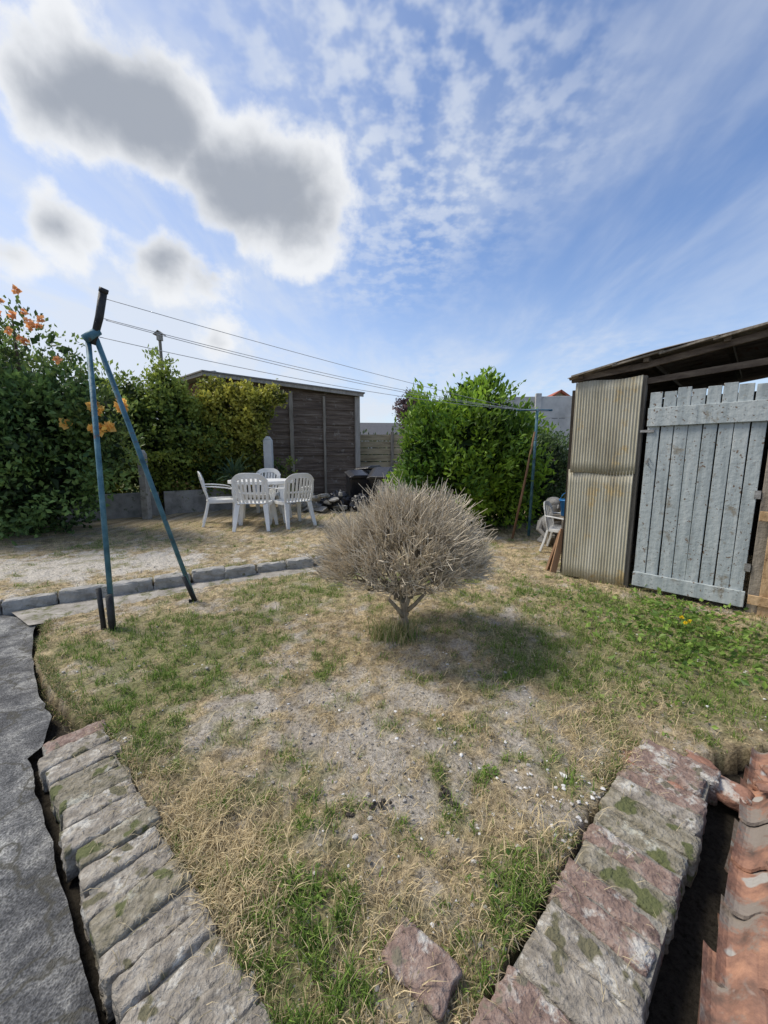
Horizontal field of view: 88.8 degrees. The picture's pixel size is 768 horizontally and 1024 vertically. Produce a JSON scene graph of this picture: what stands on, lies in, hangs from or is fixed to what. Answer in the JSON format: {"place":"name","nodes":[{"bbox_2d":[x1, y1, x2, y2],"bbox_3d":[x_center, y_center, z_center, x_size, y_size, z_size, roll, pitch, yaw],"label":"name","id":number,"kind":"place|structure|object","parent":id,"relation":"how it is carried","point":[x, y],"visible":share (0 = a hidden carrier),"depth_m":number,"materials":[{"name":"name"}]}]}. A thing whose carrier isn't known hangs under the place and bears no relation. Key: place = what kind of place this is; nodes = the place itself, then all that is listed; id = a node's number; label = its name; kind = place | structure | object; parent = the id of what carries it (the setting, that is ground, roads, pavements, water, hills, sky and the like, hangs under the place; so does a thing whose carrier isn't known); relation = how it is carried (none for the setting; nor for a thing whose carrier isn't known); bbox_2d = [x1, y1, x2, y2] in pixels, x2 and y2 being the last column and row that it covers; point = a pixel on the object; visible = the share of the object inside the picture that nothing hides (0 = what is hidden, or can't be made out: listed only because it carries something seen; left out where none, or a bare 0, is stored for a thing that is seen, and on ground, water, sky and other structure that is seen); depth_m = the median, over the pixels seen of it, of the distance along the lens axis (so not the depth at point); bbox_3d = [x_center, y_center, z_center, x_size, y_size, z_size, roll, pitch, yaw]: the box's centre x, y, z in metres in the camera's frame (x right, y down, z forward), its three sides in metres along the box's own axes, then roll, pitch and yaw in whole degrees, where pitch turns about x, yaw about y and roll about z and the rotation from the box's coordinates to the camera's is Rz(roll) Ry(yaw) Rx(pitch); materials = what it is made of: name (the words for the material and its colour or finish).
{"place":"outdoors","nodes":[
{"label":"outdoors","id":0,"kind":"place"},
{"bbox_2d":[0,615,98,1023],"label":"asphalt path","id":1,"kind":"structure","parent":0,"point":[43,979],"depth_m":1.13,"materials":[{"name":"grey asphalt"}]},
{"bbox_2d":[360,423,400,461],"bbox_3d":[-1.500,-6.258,36.461,7.800,4.000,6.800,-1,9,-6],"label":"distant bungalow","id":2,"kind":"object","parent":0,"point":[380,428],"visible":0.04,"depth_m":34.97,"materials":[{"name":"stone"}]},
{"bbox_2d":[0,462,767,1023],"bbox_3d":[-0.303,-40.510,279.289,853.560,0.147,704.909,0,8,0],"label":"ground","id":3,"kind":"structure","parent":0,"point":[676,994],"depth_m":1.83,"materials":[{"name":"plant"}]},
{"bbox_2d":[0,284,147,545],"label":"rose bush","id":4,"kind":"object","parent":3,"relation":"on","point":[46,431],"visible":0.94,"depth_m":5.27,"materials":[{"name":"green plant"}]},
{"bbox_2d":[1,320,234,509],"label":"ivy hedge","id":5,"kind":"object","parent":3,"relation":"on","point":[167,399],"visible":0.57,"depth_m":7.57,"materials":[{"name":"green plant"}]},
{"bbox_2d":[81,286,196,631],"bbox_3d":[-1.813,-0.353,2.841,0.269,2.301,0.681,5,10,28],"label":"clothesline post","id":6,"kind":"object","parent":3,"relation":"on","point":[90,337],"visible":0.9,"depth_m":2.67,"materials":[{"name":"teal metal"}]},
{"bbox_2d":[100,299,545,410],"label":"clotheslines","id":7,"kind":"object","parent":6,"relation":"attached to","point":[287,364],"visible":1,"depth_m":3.32,"materials":[{"name":"metal"}]},
{"bbox_2d":[37,487,249,522],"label":"panels","id":8,"kind":"object","parent":3,"relation":"on","point":[125,505],"visible":0.29,"depth_m":7.55,"materials":[{"name":"grey concrete"}]},
{"bbox_2d":[137,450,152,519],"bbox_3d":[-4.280,-0.471,7.007,0.120,1.260,0.120,0,8,0],"label":"concrete fence post","id":9,"kind":"object","parent":3,"relation":"on","point":[145,497],"visible":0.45,"depth_m":6.98,"materials":[{"name":"grey concrete"}]},
{"bbox_2d":[37,721,275,1023],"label":"brick edging","id":10,"kind":"object","parent":3,"relation":"on","point":[105,934],"visible":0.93,"depth_m":1.04,"materials":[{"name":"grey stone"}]},
{"bbox_2d":[44,720,269,1023],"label":"scattered straw","id":11,"kind":"object","parent":10,"relation":"on","point":[80,795],"visible":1,"depth_m":1.05,"materials":[{"name":"beige plant"}]},
{"bbox_2d":[153,330,165,382],"bbox_3d":[-4.720,-1.952,8.505,0.209,3.748,0.140,0,8,0],"label":"wooden birdhouse post","id":12,"kind":"object","parent":3,"relation":"on","point":[159,338],"visible":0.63,"depth_m":8.24,"materials":[{"name":"grey wood"}]},
{"bbox_2d":[0,554,330,616],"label":"stone kerb","id":13,"kind":"structure","parent":3,"relation":"on","point":[8,607],"depth_m":3.52,"materials":[{"name":"concrete"}]},
{"bbox_2d":[12,565,322,624],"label":"concrete footpath","id":14,"kind":"structure","parent":3,"relation":"on","point":[39,615],"depth_m":3.31,"materials":[{"name":"grey concrete"}]},
{"bbox_2d":[197,471,239,526],"bbox_3d":[-2.743,-0.237,6.526,0.606,0.891,0.653,-4,9,-24],"label":"plastic garden chair","id":15,"kind":"object","parent":3,"relation":"on","point":[217,500],"visible":0.82,"depth_m":6.30,"materials":[{"name":"white plastic"}]},
{"bbox_2d":[212,453,253,487],"bbox_3d":[-2.888,-0.531,7.571,1.012,1.216,1.015,0,8,0],"label":"yucca plant","id":16,"kind":"object","parent":3,"relation":"on","point":[233,470],"visible":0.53,"depth_m":7.51,"materials":[{"name":"green plant"}]},
{"bbox_2d":[170,374,299,495],"bbox_3d":[-3.105,-1.435,8.204,2.667,2.819,1.189,-2,9,-12],"label":"golden climbing vine","id":17,"kind":"object","parent":3,"relation":"on","point":[245,419],"visible":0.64,"depth_m":8.06,"materials":[{"name":"green plant"}]},
{"bbox_2d":[231,473,278,531],"bbox_3d":[-2.027,-0.176,6.116,0.653,0.891,0.606,-1,9,-6],"label":"plastic garden chair","id":18,"kind":"object","parent":3,"relation":"on","point":[240,503],"visible":0.99,"depth_m":5.90,"materials":[{"name":"white plastic"}]},
{"bbox_2d":[146,370,364,499],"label":"weathered wooden shed","id":19,"kind":"structure","parent":3,"relation":"on","point":[314,431],"depth_m":9.96,"materials":[{"name":"brown wood"}]},
{"bbox_2d":[111,418,404,461],"bbox_3d":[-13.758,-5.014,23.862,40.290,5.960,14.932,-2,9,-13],"label":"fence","id":20,"kind":"object","parent":3,"relation":"on","point":[363,431],"depth_m":27.43,"materials":[{"name":"wood"}]},
{"bbox_2d":[228,478,294,524],"bbox_3d":[-2.100,-0.195,6.796,1.120,0.723,0.880,-1,9,-6],"label":"plastic garden table","id":21,"kind":"object","parent":3,"relation":"on","point":[280,482],"visible":0.45,"depth_m":6.53,"materials":[{"name":"white plastic"}]},
{"bbox_2d":[248,468,282,513],"bbox_3d":[-2.295,-0.368,7.402,0.653,0.891,0.606,2,9,11],"label":"plastic garden chair","id":22,"kind":"object","parent":3,"relation":"on","point":[272,471],"visible":0.37,"depth_m":7.60,"materials":[{"name":"white plastic"}]},
{"bbox_2d":[263,436,274,491],"bbox_3d":[-2.420,-0.806,8.272,0.170,1.550,0.140,0,8,0],"label":"concrete fence post","id":23,"kind":"object","parent":3,"relation":"on","point":[268,451],"visible":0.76,"depth_m":8.15,"materials":[{"name":"grey concrete"}]},
{"bbox_2d":[269,473,316,529],"bbox_3d":[-1.483,-0.205,6.371,0.639,0.872,0.594,-8,12,-42],"label":"plastic garden chair","id":24,"kind":"object","parent":3,"relation":"on","point":[298,500],"visible":0.96,"depth_m":6.21,"materials":[{"name":"white plastic"}]},
{"bbox_2d":[295,490,347,511],"bbox_3d":[-1.287,-0.211,7.967,1.104,0.445,0.652,0,8,0],"label":"rubbish pile","id":25,"kind":"object","parent":3,"relation":"on","point":[316,506],"visible":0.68,"depth_m":7.86,"materials":[{"name":"stone"}]},
{"bbox_2d":[317,489,372,511],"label":"black refuse sacks","id":26,"kind":"object","parent":3,"relation":"on","point":[347,500],"visible":0.45,"depth_m":8.02,"materials":[{"name":"plastic"}]},
{"bbox_2d":[344,470,368,496],"bbox_3d":[-0.606,-0.546,8.580,0.510,0.700,0.523,-4,24,-23],"label":"wheeled bin","id":27,"kind":"object","parent":3,"relation":"on","point":[354,478],"visible":0.62,"depth_m":8.36,"materials":[{"name":"black plastic"}]},
{"bbox_2d":[353,465,381,496],"bbox_3d":[-0.367,-0.694,8.949,0.523,0.700,0.510,-1,6,39],"label":"wheeled bin","id":28,"kind":"object","parent":3,"relation":"on","point":[367,469],"visible":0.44,"depth_m":8.70,"materials":[{"name":"black plastic"}]},
{"bbox_2d":[366,467,393,502],"bbox_3d":[-0.011,-0.557,8.207,0.510,0.700,0.523,3,35,17],"label":"wheeled bin","id":29,"kind":"object","parent":3,"relation":"on","point":[376,473],"visible":0.45,"depth_m":7.97,"materials":[{"name":"black plastic"}]},
{"bbox_2d":[360,432,406,482],"bbox_3d":[0.380,-1.363,11.147,3.000,1.800,0.092,0,9,-3],"label":"wooden fence","id":30,"kind":"object","parent":3,"relation":"on","point":[373,440],"visible":0.13,"depth_m":11.07,"materials":[{"name":"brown wood"}]},
{"bbox_2d":[0,514,767,1023],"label":"grass","id":31,"kind":"structure","parent":3,"relation":"on","point":[350,970],"depth_m":1.79,"materials":[{"name":"green plant"}]},
{"bbox_2d":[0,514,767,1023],"bbox_3d":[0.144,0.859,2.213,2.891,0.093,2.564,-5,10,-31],"label":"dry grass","id":32,"kind":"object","parent":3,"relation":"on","point":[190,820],"visible":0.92,"depth_m":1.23,"materials":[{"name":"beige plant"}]},
{"bbox_2d":[21,554,767,1023],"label":"edge grass","id":33,"kind":"structure","parent":3,"relation":"on","point":[85,714],"depth_m":1.21,"materials":[{"name":"plant"}]},
{"bbox_2d":[359,608,433,648],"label":"grass tuft","id":34,"kind":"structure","parent":3,"relation":"on","point":[390,632],"depth_m":2.55,"materials":[{"name":"green plant"}]},
{"bbox_2d":[300,472,502,632],"bbox_3d":[0.151,0.297,2.564,1.213,1.124,1.196,5,10,30],"label":"dead topiary shrub","id":35,"kind":"object","parent":3,"relation":"on","point":[435,534],"visible":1,"depth_m":2.29,"materials":[{"name":"beige plant"}]},
{"bbox_2d":[345,785,458,816],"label":"dirt clods","id":36,"kind":"object","parent":3,"relation":"on","point":[372,807],"visible":0.98,"depth_m":1.35,"materials":[{"name":"soil"}]},
{"bbox_2d":[392,388,431,430],"bbox_3d":[0.958,-2.378,12.871,1.425,3.322,1.506,0,8,0],"label":"purple plum tree","id":37,"kind":"object","parent":3,"relation":"on","point":[403,408],"visible":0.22,"depth_m":12.52,"materials":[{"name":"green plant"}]},
{"bbox_2d":[381,915,461,1022],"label":"loose brick","id":38,"kind":"object","parent":3,"relation":"on","point":[402,950],"visible":0.9,"depth_m":0.91,"materials":[{"name":"beige stone"}]},
{"bbox_2d":[378,366,557,529],"bbox_3d":[1.370,-0.987,6.379,2.960,2.661,2.651,0,8,0],"label":"laurel bush","id":39,"kind":"object","parent":3,"relation":"on","point":[478,453],"visible":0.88,"depth_m":5.83,"materials":[{"name":"green plant"}]},
{"bbox_2d":[201,617,766,945],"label":"white pebbles","id":40,"kind":"object","parent":3,"relation":"on","point":[355,835],"visible":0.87,"depth_m":1.38,"materials":[{"name":"stone"}]},
{"bbox_2d":[267,574,767,969],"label":"broadleaf weeds","id":41,"kind":"object","parent":3,"relation":"on","point":[708,616],"visible":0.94,"depth_m":2.46,"materials":[{"name":"green plant"}]},
{"bbox_2d":[501,393,541,445],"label":"posts","id":42,"kind":"object","parent":3,"relation":"on","point":[538,398],"visible":0.13,"depth_m":8.96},
{"bbox_2d":[511,432,535,538],"bbox_3d":[1.973,-0.372,5.532,0.375,1.507,0.050,-5,10,-29],"label":"wooden clothes prop","id":43,"kind":"object","parent":3,"relation":"on","point":[520,500],"visible":0.86,"depth_m":5.51,"materials":[{"name":"brown wood"}]},
{"bbox_2d":[516,409,552,535],"bbox_3d":[2.128,-0.553,5.654,0.566,1.824,0.067,-2,9,-15],"label":"clothesline post","id":44,"kind":"object","parent":3,"relation":"on","point":[532,475],"visible":1,"depth_m":5.63,"materials":[{"name":"metal"}]},
{"bbox_2d":[504,419,568,523],"bbox_3d":[2.930,-0.722,7.253,2.543,1.858,1.552,-6,10,-33],"label":"dark shrub","id":45,"kind":"object","parent":3,"relation":"on","point":[558,448],"visible":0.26,"depth_m":6.77,"materials":[{"name":"green plant"}]},
{"bbox_2d":[503,396,571,490],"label":"panels","id":46,"kind":"object","parent":3,"relation":"on","point":[560,406],"depth_m":9.02,"materials":[{"name":"grey concrete"}]},
{"bbox_2d":[536,497,561,543],"bbox_3d":[2.302,0.108,5.308,0.491,0.616,0.324,-1,9,-6],"label":"stone bust statue","id":47,"kind":"object","parent":3,"relation":"on","point":[541,528],"visible":0.48,"depth_m":5.24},
{"bbox_2d":[539,501,563,551],"bbox_3d":[2.186,0.184,4.841,0.417,0.612,0.449,6,10,36],"label":"plastic garden chair","id":48,"kind":"object","parent":3,"relation":"on","point":[551,528],"visible":0.67,"depth_m":4.89,"materials":[{"name":"white plastic"}]},
{"bbox_2d":[545,528,562,572],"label":"leaning planks","id":49,"kind":"object","parent":3,"relation":"on","point":[554,559],"visible":0.57,"depth_m":3.97,"materials":[{"name":"orange wood"}]},
{"bbox_2d":[546,514,563,543],"bbox_3d":[2.340,0.254,5.023,0.350,0.412,0.320,-2,9,-11],"label":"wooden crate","id":50,"kind":"object","parent":3,"relation":"on","point":[552,541],"visible":0.11,"depth_m":5.12,"materials":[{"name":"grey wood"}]},
{"bbox_2d":[559,493,564,515],"bbox_3d":[2.320,-0.102,4.939,0.216,0.302,0.216,0,8,0],"label":"blue bucket","id":51,"kind":"object","parent":50,"relation":"on","point":[562,503],"visible":0.34,"depth_m":4.92,"materials":[{"name":"plastic"}]},
{"bbox_2d":[469,738,720,1023],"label":"brick edging","id":52,"kind":"object","parent":3,"relation":"on","point":[566,992],"visible":0.91,"depth_m":1.04,"materials":[{"name":"grey stone"}]},
{"bbox_2d":[470,738,702,1023],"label":"scattered straw","id":53,"kind":"object","parent":52,"relation":"on","point":[594,894],"visible":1,"depth_m":1.01,"materials":[{"name":"beige plant"}]},
{"bbox_2d":[514,777,709,1023],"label":"mortar bed","id":54,"kind":"object","parent":3,"relation":"on","point":[651,978],"visible":0.11,"depth_m":0.98,"materials":[{"name":"grey concrete"}]},
{"bbox_2d":[560,322,767,617],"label":"garden storage shed","id":55,"kind":"structure","parent":3,"relation":"on","point":[684,471],"depth_m":3.27,"materials":[{"name":"blue paint"}]},
{"bbox_2d":[679,615,691,624],"bbox_3d":[1.992,0.719,2.606,0.089,0.043,0.069,-6,10,-33],"label":"dandelion","id":56,"kind":"object","parent":3,"relation":"on","point":[684,622],"visible":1,"depth_m":2.60,"materials":[{"name":"yellow plant"}]},
{"bbox_2d":[622,749,754,814],"bbox_3d":[1.121,1.020,1.489,0.411,0.102,0.265,0,8,0],"label":"broken orange brick","id":57,"kind":"object","parent":3,"relation":"on","point":[730,793],"visible":0.3,"depth_m":1.41,"materials":[{"name":"brick"}]},
{"bbox_2d":[697,747,767,1023],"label":"roof tile heap","id":58,"kind":"object","parent":3,"relation":"on","point":[734,983],"visible":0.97,"depth_m":0.99,"materials":[{"name":"ceramic"}]},
{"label":"walls","id":59,"kind":"object","parent":3,"relation":"on","visible":0},
{"bbox_2d":[548,389,569,395],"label":"roof","id":60,"kind":"structure","parent":59,"relation":"attached to","point":[561,391],"depth_m":25.81,"materials":[{"name":"red tile"}]},
{"bbox_2d":[0,0,767,422],"label":"sky","id":61,"kind":"structure","parent":0,"point":[542,193],"materials":[{"name":"blue"}]}
]}

